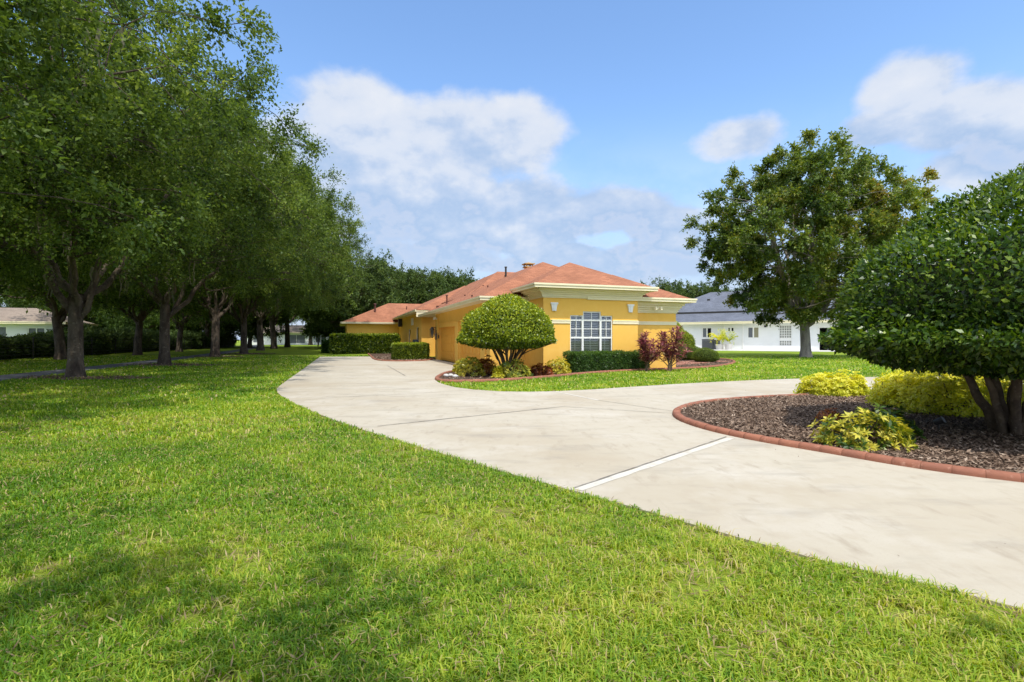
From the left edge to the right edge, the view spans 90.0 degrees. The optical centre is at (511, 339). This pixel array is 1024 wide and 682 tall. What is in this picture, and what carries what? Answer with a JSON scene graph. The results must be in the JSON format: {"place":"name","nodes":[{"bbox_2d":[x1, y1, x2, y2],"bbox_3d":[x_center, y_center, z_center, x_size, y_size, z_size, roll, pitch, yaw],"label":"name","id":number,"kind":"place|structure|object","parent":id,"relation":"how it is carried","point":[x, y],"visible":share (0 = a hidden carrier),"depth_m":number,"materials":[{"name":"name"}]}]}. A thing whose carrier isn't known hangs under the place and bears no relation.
{"place":"outdoors","nodes":[
{"label":"outdoors","id":0,"kind":"place"},
{"bbox_2d":[0,345,256,380],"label":"asphalt path","id":1,"kind":"structure","parent":0,"point":[19,375],"depth_m":27.43,"materials":[{"name":"grey asphalt"}]},
{"bbox_2d":[0,340,1023,681],"bbox_3d":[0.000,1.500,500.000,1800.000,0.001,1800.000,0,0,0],"label":"lawn ground","id":2,"kind":"structure","parent":0,"point":[316,350],"depth_m":3.43,"materials":[{"name":"green plant"}]},
{"bbox_2d":[0,338,15,358],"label":"screen shrub","id":3,"kind":"object","parent":2,"relation":"on","point":[8,349],"visible":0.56,"depth_m":37.77,"materials":[{"name":"green plant"}]},
{"bbox_2d":[0,334,30,358],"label":"screen shrub","id":4,"kind":"object","parent":2,"relation":"on","point":[17,347],"visible":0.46,"depth_m":39.10,"materials":[{"name":"green plant"}]},
{"bbox_2d":[11,333,53,358],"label":"screen shrub","id":5,"kind":"object","parent":2,"relation":"on","point":[40,343],"visible":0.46,"depth_m":40.62,"materials":[{"name":"green plant"}]},
{"bbox_2d":[0,260,83,311],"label":"background tree","id":6,"kind":"object","parent":2,"relation":"on","point":[11,304],"visible":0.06,"depth_m":87.15,"materials":[{"name":"green plant"}]},
{"bbox_2d":[22,332,65,356],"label":"screen shrub","id":7,"kind":"object","parent":2,"relation":"on","point":[51,353],"visible":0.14,"depth_m":42.81,"materials":[{"name":"green plant"}]},
{"bbox_2d":[0,308,97,336],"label":"white house","id":8,"kind":"structure","parent":2,"relation":"on","point":[16,321],"depth_m":49.33,"materials":[{"name":"paint"}]},
{"bbox_2d":[27,327,44,333],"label":"window","id":9,"kind":"structure","parent":8,"relation":"in","point":[29,329],"depth_m":49.42,"materials":[{"name":"grey glass"}]},
{"bbox_2d":[0,195,108,302],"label":"oak tree","id":10,"kind":"object","parent":2,"relation":"on","point":[26,282],"visible":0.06,"depth_m":28.47,"materials":[{"name":"green plant"}]},
{"bbox_2d":[28,299,109,327],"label":"background tree","id":11,"kind":"object","parent":2,"relation":"on","point":[93,319],"visible":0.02,"depth_m":95.34,"materials":[{"name":"green plant"}]},
{"bbox_2d":[44,325,110,354],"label":"screen shrub","id":12,"kind":"object","parent":2,"relation":"on","point":[96,334],"visible":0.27,"depth_m":50.26,"materials":[{"name":"green plant"}]},
{"bbox_2d":[63,323,118,353],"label":"screen shrub","id":13,"kind":"object","parent":2,"relation":"on","point":[112,336],"visible":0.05,"depth_m":53.71,"materials":[{"name":"green plant"}]},
{"bbox_2d":[21,376,164,379],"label":"leaf litter ground","id":14,"kind":"structure","parent":2,"relation":"on","point":[93,378],"depth_m":19.73,"materials":[{"name":"brown soil"}]},
{"bbox_2d":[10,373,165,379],"bbox_3d":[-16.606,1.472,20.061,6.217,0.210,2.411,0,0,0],"label":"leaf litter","id":15,"kind":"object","parent":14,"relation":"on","point":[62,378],"visible":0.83,"depth_m":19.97,"materials":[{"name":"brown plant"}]},
{"bbox_2d":[0,196,215,359],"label":"oak tree","id":16,"kind":"object","parent":2,"relation":"on","point":[58,319],"visible":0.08,"depth_m":37.80,"materials":[{"name":"green plant"}]},
{"bbox_2d":[98,327,132,352],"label":"screen shrub","id":17,"kind":"object","parent":2,"relation":"on","point":[121,333],"visible":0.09,"depth_m":58.32,"materials":[{"name":"green plant"}]},
{"bbox_2d":[0,337,233,359],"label":"wire fence","id":18,"kind":"object","parent":2,"relation":"on","point":[91,348],"visible":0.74,"depth_m":49.06,"materials":[{"name":"metal"}]},
{"bbox_2d":[113,336,126,352],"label":"screen shrub","id":19,"kind":"object","parent":2,"relation":"on","point":[120,344],"visible":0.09,"depth_m":56.85,"materials":[{"name":"green plant"}]},
{"bbox_2d":[0,254,245,354],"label":"oak tree","id":20,"kind":"object","parent":2,"relation":"on","point":[140,318],"visible":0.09,"depth_m":49.60,"materials":[{"name":"green plant"}]},
{"bbox_2d":[111,327,149,352],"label":"screen shrub","id":21,"kind":"object","parent":2,"relation":"on","point":[130,334],"visible":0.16,"depth_m":60.08,"materials":[{"name":"green plant"}]},
{"bbox_2d":[91,305,175,330],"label":"background tree","id":22,"kind":"object","parent":2,"relation":"on","point":[118,323],"visible":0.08,"depth_m":90.30,"materials":[{"name":"green plant"}]},
{"bbox_2d":[115,326,158,351],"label":"screen shrub","id":23,"kind":"object","parent":2,"relation":"on","point":[147,333],"visible":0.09,"depth_m":64.67,"materials":[{"name":"green plant"}]},
{"bbox_2d":[0,0,309,286],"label":"oak tree","id":24,"kind":"object","parent":2,"relation":"on","point":[57,18],"visible":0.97,"depth_m":12.27,"materials":[{"name":"green plant"}]},
{"bbox_2d":[0,0,343,377],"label":"oak tree","id":25,"kind":"object","parent":2,"relation":"on","point":[250,214],"visible":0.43,"depth_m":20.20,"materials":[{"name":"green plant"}]},
{"bbox_2d":[134,318,211,332],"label":"background tree","id":26,"kind":"object","parent":2,"relation":"on","point":[198,329],"visible":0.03,"depth_m":95.40,"materials":[{"name":"green plant"}]},
{"bbox_2d":[87,294,271,351],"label":"oak tree","id":27,"kind":"object","parent":2,"relation":"on","point":[204,315],"visible":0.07,"depth_m":63.95,"materials":[{"name":"green plant"}]},
{"bbox_2d":[0,58,368,364],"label":"oak tree","id":28,"kind":"object","parent":2,"relation":"on","point":[327,211],"visible":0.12,"depth_m":31.32,"materials":[{"name":"green plant"}]},
{"bbox_2d":[170,328,202,349],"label":"screen shrub","id":29,"kind":"object","parent":2,"relation":"on","point":[195,336],"visible":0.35,"depth_m":77.72,"materials":[{"name":"green plant"}]},
{"bbox_2d":[188,330,210,348],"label":"screen shrub","id":30,"kind":"object","parent":2,"relation":"on","point":[203,338],"visible":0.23,"depth_m":84.28,"materials":[{"name":"green plant"}]},
{"bbox_2d":[143,310,265,348],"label":"oak tree","id":31,"kind":"object","parent":2,"relation":"on","point":[206,328],"visible":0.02,"depth_m":84.98,"materials":[{"name":"green plant"}]},
{"bbox_2d":[66,153,371,356],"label":"oak tree","id":32,"kind":"object","parent":2,"relation":"on","point":[215,314],"visible":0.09,"depth_m":45.93,"materials":[{"name":"green plant"}]},
{"bbox_2d":[121,211,376,353],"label":"oak tree","id":33,"kind":"object","parent":2,"relation":"on","point":[246,311],"visible":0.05,"depth_m":54.87,"materials":[{"name":"green plant"}]},
{"bbox_2d":[210,310,291,347],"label":"background tree","id":34,"kind":"object","parent":2,"relation":"on","point":[251,329],"visible":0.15,"depth_m":92.55,"materials":[{"name":"green plant"}]},
{"bbox_2d":[198,241,368,350],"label":"oak tree","id":35,"kind":"object","parent":2,"relation":"on","point":[260,336],"visible":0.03,"depth_m":70.48,"materials":[{"name":"green plant"}]},
{"bbox_2d":[265,308,306,346],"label":"oak tree","id":36,"kind":"object","parent":2,"relation":"on","point":[287,338],"depth_m":103.01,"materials":[{"name":"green plant"}]},
{"bbox_2d":[247,325,328,344],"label":"white house","id":37,"kind":"structure","parent":2,"relation":"on","point":[296,338],"depth_m":151.00,"materials":[{"name":"paint"}]},
{"bbox_2d":[290,335,304,342],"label":"window","id":38,"kind":"structure","parent":37,"relation":"in","point":[293,338],"depth_m":151.04,"materials":[{"name":"grey glass"}]},
{"bbox_2d":[223,282,354,348],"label":"oak tree","id":39,"kind":"object","parent":2,"relation":"on","point":[272,324],"visible":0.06,"depth_m":85.30,"materials":[{"name":"green plant"}]},
{"bbox_2d":[278,315,315,344],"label":"oak tree","id":40,"kind":"object","parent":2,"relation":"on","point":[310,340],"visible":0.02,"depth_m":145.71,"materials":[{"name":"green plant"}]},
{"bbox_2d":[295,308,342,341],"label":"background tree","id":41,"kind":"object","parent":2,"relation":"on","point":[319,332],"visible":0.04,"depth_m":93.61,"materials":[{"name":"green plant"}]},
{"bbox_2d":[321,338,329,352],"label":"box hedge","id":42,"kind":"object","parent":2,"relation":"on","point":[324,345],"visible":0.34,"depth_m":56.74,"materials":[{"name":"green plant"}]},
{"bbox_2d":[305,254,401,333],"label":"background tree","id":43,"kind":"object","parent":2,"relation":"on","point":[374,291],"visible":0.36,"depth_m":80.72,"materials":[{"name":"green plant"}]},
{"bbox_2d":[328,332,400,353],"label":"box hedge","id":44,"kind":"object","parent":2,"relation":"on","point":[359,343],"visible":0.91,"depth_m":53.87,"materials":[{"name":"green plant"}]},
{"bbox_2d":[322,249,417,331],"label":"background tree","id":45,"kind":"object","parent":2,"relation":"on","point":[399,296],"visible":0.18,"depth_m":87.59,"materials":[{"name":"green plant"}]},
{"bbox_2d":[371,353,435,360],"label":"side mulch bed","id":46,"kind":"object","parent":2,"relation":"on","point":[385,355],"visible":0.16,"depth_m":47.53,"materials":[{"name":"brown wood"}]},
{"bbox_2d":[367,353,433,360],"bbox_3d":[-10.901,1.441,44.969,4.400,0.094,21.126,0,0,-24],"label":"curb edging","id":47,"kind":"object","parent":46,"relation":"on","point":[371,356],"visible":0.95,"depth_m":35.98,"materials":[{"name":"brick"}]},
{"bbox_2d":[391,342,429,359],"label":"box hedge","id":48,"kind":"object","parent":46,"relation":"on","point":[409,350],"visible":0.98,"depth_m":37.99,"materials":[{"name":"green plant"}]},
{"bbox_2d":[392,262,449,303],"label":"background tree","id":49,"kind":"object","parent":2,"relation":"on","point":[422,286],"visible":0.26,"depth_m":95.22,"materials":[{"name":"green plant"}]},
{"bbox_2d":[414,265,465,302],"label":"background tree","id":50,"kind":"object","parent":2,"relation":"on","point":[449,284],"visible":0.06,"depth_m":107.98,"materials":[{"name":"green plant"}]},
{"bbox_2d":[431,266,479,295],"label":"background tree","id":51,"kind":"object","parent":2,"relation":"on","point":[467,280],"visible":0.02,"depth_m":112.45,"materials":[{"name":"green plant"}]},
{"bbox_2d":[0,413,1023,681],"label":"grass thatch","id":52,"kind":"object","parent":2,"relation":"on","point":[382,553],"depth_m":3.36,"materials":[{"name":"green plant"}]},
{"bbox_2d":[340,262,696,368],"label":"yellow house","id":53,"kind":"structure","parent":2,"relation":"on","point":[585,308],"depth_m":25.54,"materials":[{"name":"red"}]},
{"bbox_2d":[441,326,454,361],"bbox_3d":[-4.273,0.300,35.181,0.105,2.360,5.800,0,0,-19],"label":"garage door","id":54,"kind":"structure","parent":53,"relation":"in","point":[447,333],"depth_m":35.46,"materials":[{"name":"paint"}]},
{"bbox_2d":[463,328,479,362],"bbox_3d":[-2.189,0.300,29.077,0.105,2.360,4.900,0,0,-19],"label":"garage door","id":55,"kind":"structure","parent":53,"relation":"in","point":[468,351],"depth_m":29.51,"materials":[{"name":"paint"}]},
{"bbox_2d":[570,311,611,351],"bbox_3d":[3.696,-0.200,24.553,2.550,2.600,0.465,0,0,-19],"label":"window","id":56,"kind":"structure","parent":53,"relation":"in","point":[592,331],"depth_m":24.50,"materials":[{"name":"grey glass"}]},
{"bbox_2d":[439,359,732,381],"bbox_3d":[6.324,1.508,29.571,10.968,0.085,28.448,0,0,28],"label":"garden bed","id":57,"kind":"object","parent":2,"relation":"on","point":[480,377],"visible":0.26,"depth_m":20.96,"materials":[{"name":"brown wood"}]},
{"bbox_2d":[452,356,486,376],"bbox_3d":[-1.722,1.084,20.756,1.433,0.935,1.197,0,0,0],"label":"croton","id":58,"kind":"object","parent":57,"relation":"on","point":[476,367],"visible":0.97,"depth_m":20.51,"materials":[{"name":"green plant"}]},
{"bbox_2d":[478,354,495,374],"bbox_3d":[-0.988,1.063,21.230,1.188,0.930,0.897,0,0,0],"label":"croton","id":59,"kind":"object","parent":57,"relation":"on","point":[488,366],"visible":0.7,"depth_m":21.11,"materials":[{"name":"red plant"}]},
{"bbox_2d":[491,365,508,377],"bbox_3d":[-0.462,1.240,19.720,0.729,0.578,0.621,0,0,0],"label":"croton","id":60,"kind":"object","parent":57,"relation":"on","point":[497,371],"visible":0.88,"depth_m":19.59,"materials":[{"name":"yellow plant"}]},
{"bbox_2d":[455,292,557,373],"bbox_3d":[-0.206,-0.203,20.863,4.243,3.480,4.124,0,0,0],"label":"topiary tree","id":61,"kind":"object","parent":57,"relation":"on","point":[513,322],"visible":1,"depth_m":19.70,"materials":[{"name":"green plant"}]},
{"bbox_2d":[492,359,533,377],"bbox_3d":[0.100,1.117,19.861,1.471,0.856,1.454,0,0,-40],"label":"croton","id":62,"kind":"object","parent":57,"relation":"on","point":[524,370],"visible":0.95,"depth_m":19.61,"materials":[{"name":"green plant"}]},
{"bbox_2d":[530,363,553,375],"bbox_3d":[1.157,1.236,21.248,1.307,0.593,1.108,0,0,12],"label":"croton","id":63,"kind":"object","parent":57,"relation":"on","point":[538,369],"visible":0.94,"depth_m":20.98,"materials":[{"name":"red plant"}]},
{"bbox_2d":[545,356,570,373],"bbox_3d":[1.974,1.108,21.866,1.260,0.851,1.117,0,0,0],"label":"croton","id":64,"kind":"object","parent":57,"relation":"on","point":[564,368],"visible":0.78,"depth_m":21.62,"materials":[{"name":"yellow plant"}]},
{"bbox_2d":[435,358,735,381],"bbox_3d":[7.153,1.441,28.803,28.624,0.094,6.558,0,0,-41],"label":"curb edging","id":65,"kind":"object","parent":57,"relation":"on","point":[437,378],"visible":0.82,"depth_m":21.15,"materials":[{"name":"concrete"}]},
{"bbox_2d":[562,350,649,372],"bbox_3d":[4.583,0.996,24.284,5.105,1.100,1.066,0,0,-33],"label":"box hedge","id":66,"kind":"object","parent":57,"relation":"on","point":[586,361],"visible":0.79,"depth_m":23.63,"materials":[{"name":"green plant"}]},
{"bbox_2d":[680,345,699,359],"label":"round shrub","id":67,"kind":"object","parent":57,"relation":"on","point":[689,354],"visible":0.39,"depth_m":36.13,"materials":[{"name":"green plant"}]},
{"bbox_2d":[690,347,719,361],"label":"round shrub","id":68,"kind":"object","parent":57,"relation":"on","point":[703,354],"visible":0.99,"depth_m":33.06,"materials":[{"name":"green plant"}]},
{"bbox_2d":[635,331,667,370],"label":"ti plant","id":69,"kind":"object","parent":2,"relation":"on","point":[645,345],"visible":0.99,"depth_m":23.88,"materials":[{"name":"purple plant"}]},
{"bbox_2d":[640,275,683,295],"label":"background tree","id":70,"kind":"object","parent":2,"relation":"on","point":[663,286],"visible":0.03,"depth_m":107.86,"materials":[{"name":"green plant"}]},
{"bbox_2d":[651,325,693,370],"bbox_3d":[7.439,0.400,24.345,2.174,2.223,1.281,0,0,0],"label":"ti plant","id":71,"kind":"object","parent":2,"relation":"on","point":[670,353],"visible":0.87,"depth_m":24.22,"materials":[{"name":"purple plant"}]},
{"bbox_2d":[656,277,703,295],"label":"background tree","id":72,"kind":"object","parent":2,"relation":"on","point":[674,283],"visible":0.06,"depth_m":116.05,"materials":[{"name":"green plant"}]},
{"bbox_2d":[678,330,695,346],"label":"round shrub","id":73,"kind":"object","parent":2,"relation":"on","point":[689,340],"visible":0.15,"depth_m":40.13,"materials":[{"name":"green plant"}]},
{"bbox_2d":[674,280,724,298],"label":"background tree","id":74,"kind":"object","parent":2,"relation":"on","point":[697,291],"visible":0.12,"depth_m":104.92,"materials":[{"name":"green plant"}]},
{"bbox_2d":[676,284,888,349],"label":"white house","id":75,"kind":"structure","parent":2,"relation":"on","point":[702,317],"depth_m":75.47,"materials":[{"name":"paint"}]},
{"bbox_2d":[702,328,711,337],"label":"window","id":76,"kind":"structure","parent":75,"relation":"in","point":[705,331],"depth_m":77.82,"materials":[{"name":"white glass"}]},
{"bbox_2d":[748,327,758,337],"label":"window","id":77,"kind":"structure","parent":75,"relation":"in","point":[753,332],"depth_m":74.28,"materials":[{"name":"white glass"}]},
{"bbox_2d":[780,326,790,344],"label":"glass block window","id":78,"kind":"structure","parent":75,"relation":"in","point":[785,331],"depth_m":72.06,"materials":[{"name":"white glass"}]},
{"bbox_2d":[819,327,834,349],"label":"sliding door","id":79,"kind":"structure","parent":75,"relation":"in","point":[823,329],"depth_m":71.54,"materials":[{"name":"white paint"}]},
{"bbox_2d":[679,126,958,357],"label":"shade tree","id":80,"kind":"object","parent":2,"relation":"on","point":[801,293],"visible":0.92,"depth_m":40.40,"materials":[{"name":"green plant"}]},
{"bbox_2d":[679,392,1023,472],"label":"island mulch bed","id":81,"kind":"object","parent":2,"relation":"on","point":[793,439],"visible":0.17,"depth_m":8.15,"materials":[{"name":"brown wood"}]},
{"bbox_2d":[792,372,839,395],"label":"golden shrub","id":82,"kind":"object","parent":81,"relation":"on","point":[812,385],"visible":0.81,"depth_m":13.31,"materials":[{"name":"yellow plant"}]},
{"bbox_2d":[815,408,841,420],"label":"shrub","id":83,"kind":"object","parent":81,"relation":"on","point":[827,413],"visible":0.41,"depth_m":9.12,"materials":[{"name":"red plant"}]},
{"bbox_2d":[819,368,864,397],"bbox_3d":[8.475,1.099,13.303,1.266,0.756,1.109,0,0,0],"label":"golden shrub","id":84,"kind":"object","parent":81,"relation":"on","point":[841,381],"visible":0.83,"depth_m":13.06,"materials":[{"name":"yellow plant"}]},
{"bbox_2d":[672,393,1023,482],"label":"curb edging","id":85,"kind":"object","parent":81,"relation":"on","point":[949,468],"visible":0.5,"depth_m":6.46,"materials":[{"name":"brick"}]},
{"bbox_2d":[840,371,870,394],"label":"golden shrub","id":86,"kind":"object","parent":81,"relation":"on","point":[859,380],"visible":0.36,"depth_m":13.29,"materials":[{"name":"yellow plant"}]},
{"bbox_2d":[806,402,919,451],"bbox_3d":[4.804,1.159,7.011,1.323,0.688,1.050,0,0,0],"label":"schefflera shrub","id":87,"kind":"object","parent":81,"relation":"on","point":[862,440],"visible":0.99,"depth_m":6.86,"materials":[{"name":"yellow plant"}]},
{"bbox_2d":[865,371,906,401],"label":"golden shrub","id":88,"kind":"object","parent":81,"relation":"on","point":[880,383],"visible":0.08,"depth_m":12.02,"materials":[{"name":"yellow plant"}]},
{"bbox_2d":[856,404,927,441],"bbox_3d":[5.529,1.227,7.614,0.892,0.549,0.943,0,0,-20],"label":"schefflera shrub","id":89,"kind":"object","parent":81,"relation":"on","point":[898,413],"visible":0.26,"depth_m":7.45,"materials":[{"name":"green plant"}]},
{"bbox_2d":[865,369,932,405],"bbox_3d":[8.630,1.010,11.310,1.555,0.934,1.324,0,0,0],"label":"golden shrub","id":90,"kind":"object","parent":81,"relation":"on","point":[878,396],"visible":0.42,"depth_m":11.27,"materials":[{"name":"yellow plant"}]},
{"bbox_2d":[817,163,1023,435],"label":"topiary tree","id":91,"kind":"object","parent":81,"relation":"on","point":[955,305],"visible":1,"depth_m":7.28,"materials":[{"name":"green plant"}]},
{"bbox_2d":[883,370,963,410],"bbox_3d":[8.748,0.988,10.761,1.574,0.979,1.427,0,0,0],"label":"golden shrub","id":92,"kind":"object","parent":81,"relation":"on","point":[914,387],"visible":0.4,"depth_m":10.68,"materials":[{"name":"plant"}]},
{"bbox_2d":[933,416,945,429],"bbox_3d":[6.810,1.334,8.158,0.110,0.233,0.163,0,0,-34],"label":"garden spotlight","id":93,"kind":"object","parent":81,"relation":"on","point":[939,420],"visible":0.9,"depth_m":8.13,"materials":[{"name":"metal"}]},
{"bbox_2d":[914,372,965,397],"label":"golden shrub","id":94,"kind":"object","parent":81,"relation":"on","point":[946,375],"visible":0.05,"depth_m":12.74,"materials":[{"name":"yellow plant"}]},
{"bbox_2d":[905,375,991,417],"bbox_3d":[8.490,1.029,9.939,1.345,0.897,1.308,0,0,-27],"label":"golden shrub","id":95,"kind":"object","parent":81,"relation":"on","point":[947,405],"visible":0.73,"depth_m":9.76,"materials":[{"name":"plant"}]},
{"bbox_2d":[956,376,1009,400],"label":"golden shrub","id":96,"kind":"object","parent":81,"relation":"on","point":[978,381],"visible":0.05,"depth_m":11.33,"materials":[{"name":"yellow plant"}]},
{"bbox_2d":[960,378,1023,412],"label":"golden shrub","id":97,"kind":"object","parent":81,"relation":"on","point":[1005,384],"visible":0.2,"depth_m":9.86,"materials":[{"name":"plant"}]},
{"label":"leaf litter ground","id":98,"kind":"structure","parent":2,"relation":"on","visible":0},
{"bbox_2d":[121,362,218,365],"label":"leaf litter","id":99,"kind":"object","parent":98,"relation":"on","point":[184,364],"visible":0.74,"depth_m":30.32,"materials":[{"name":"brown plant"}]},
{"bbox_2d":[1,0,1023,339],"label":"sky","id":100,"kind":"structure","parent":0,"point":[488,136],"materials":[{"name":"blue"}]},
{"bbox_2d":[277,356,1023,612],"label":"driveway","id":101,"kind":"structure","parent":0,"point":[957,530],"depth_m":5.79,"materials":[{"name":"concrete"}]},
{"bbox_2d":[292,365,726,487],"bbox_3d":[-3.965,1.472,16.786,6.706,0.001,24.890,0,0,-29],"label":"driveway crack line","id":102,"kind":"object","parent":101,"relation":"on","point":[561,406],"visible":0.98,"depth_m":7.79,"materials":[{"name":"grey concrete"}]},
{"bbox_2d":[555,391,733,490],"bbox_3d":[1.969,1.476,9.828,2.709,0.001,9.643,0,0,0],"label":"driveway joint filler","id":103,"kind":"object","parent":101,"relation":"on","point":[619,475],"visible":1,"depth_m":6.06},
{"bbox_2d":[714,349,834,351],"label":"neighbour patio","id":104,"kind":"structure","parent":0,"point":[775,350],"depth_m":68.40,"materials":[{"name":"concrete"}]},
{"bbox_2d":[702,339,713,348],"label":"air conditioner","id":105,"kind":"object","parent":104,"relation":"on","point":[706,343],"visible":0.78,"depth_m":75.59,"materials":[{"name":"grey metal"}]},
{"bbox_2d":[709,329,730,349],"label":"potted palm","id":106,"kind":"object","parent":104,"relation":"on","point":[719,346],"visible":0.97,"depth_m":74.16,"materials":[{"name":"yellow plant"}]},
{"bbox_2d":[720,329,738,349],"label":"potted palm","id":107,"kind":"object","parent":104,"relation":"on","point":[727,346],"visible":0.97,"depth_m":73.55,"materials":[{"name":"green plant"}]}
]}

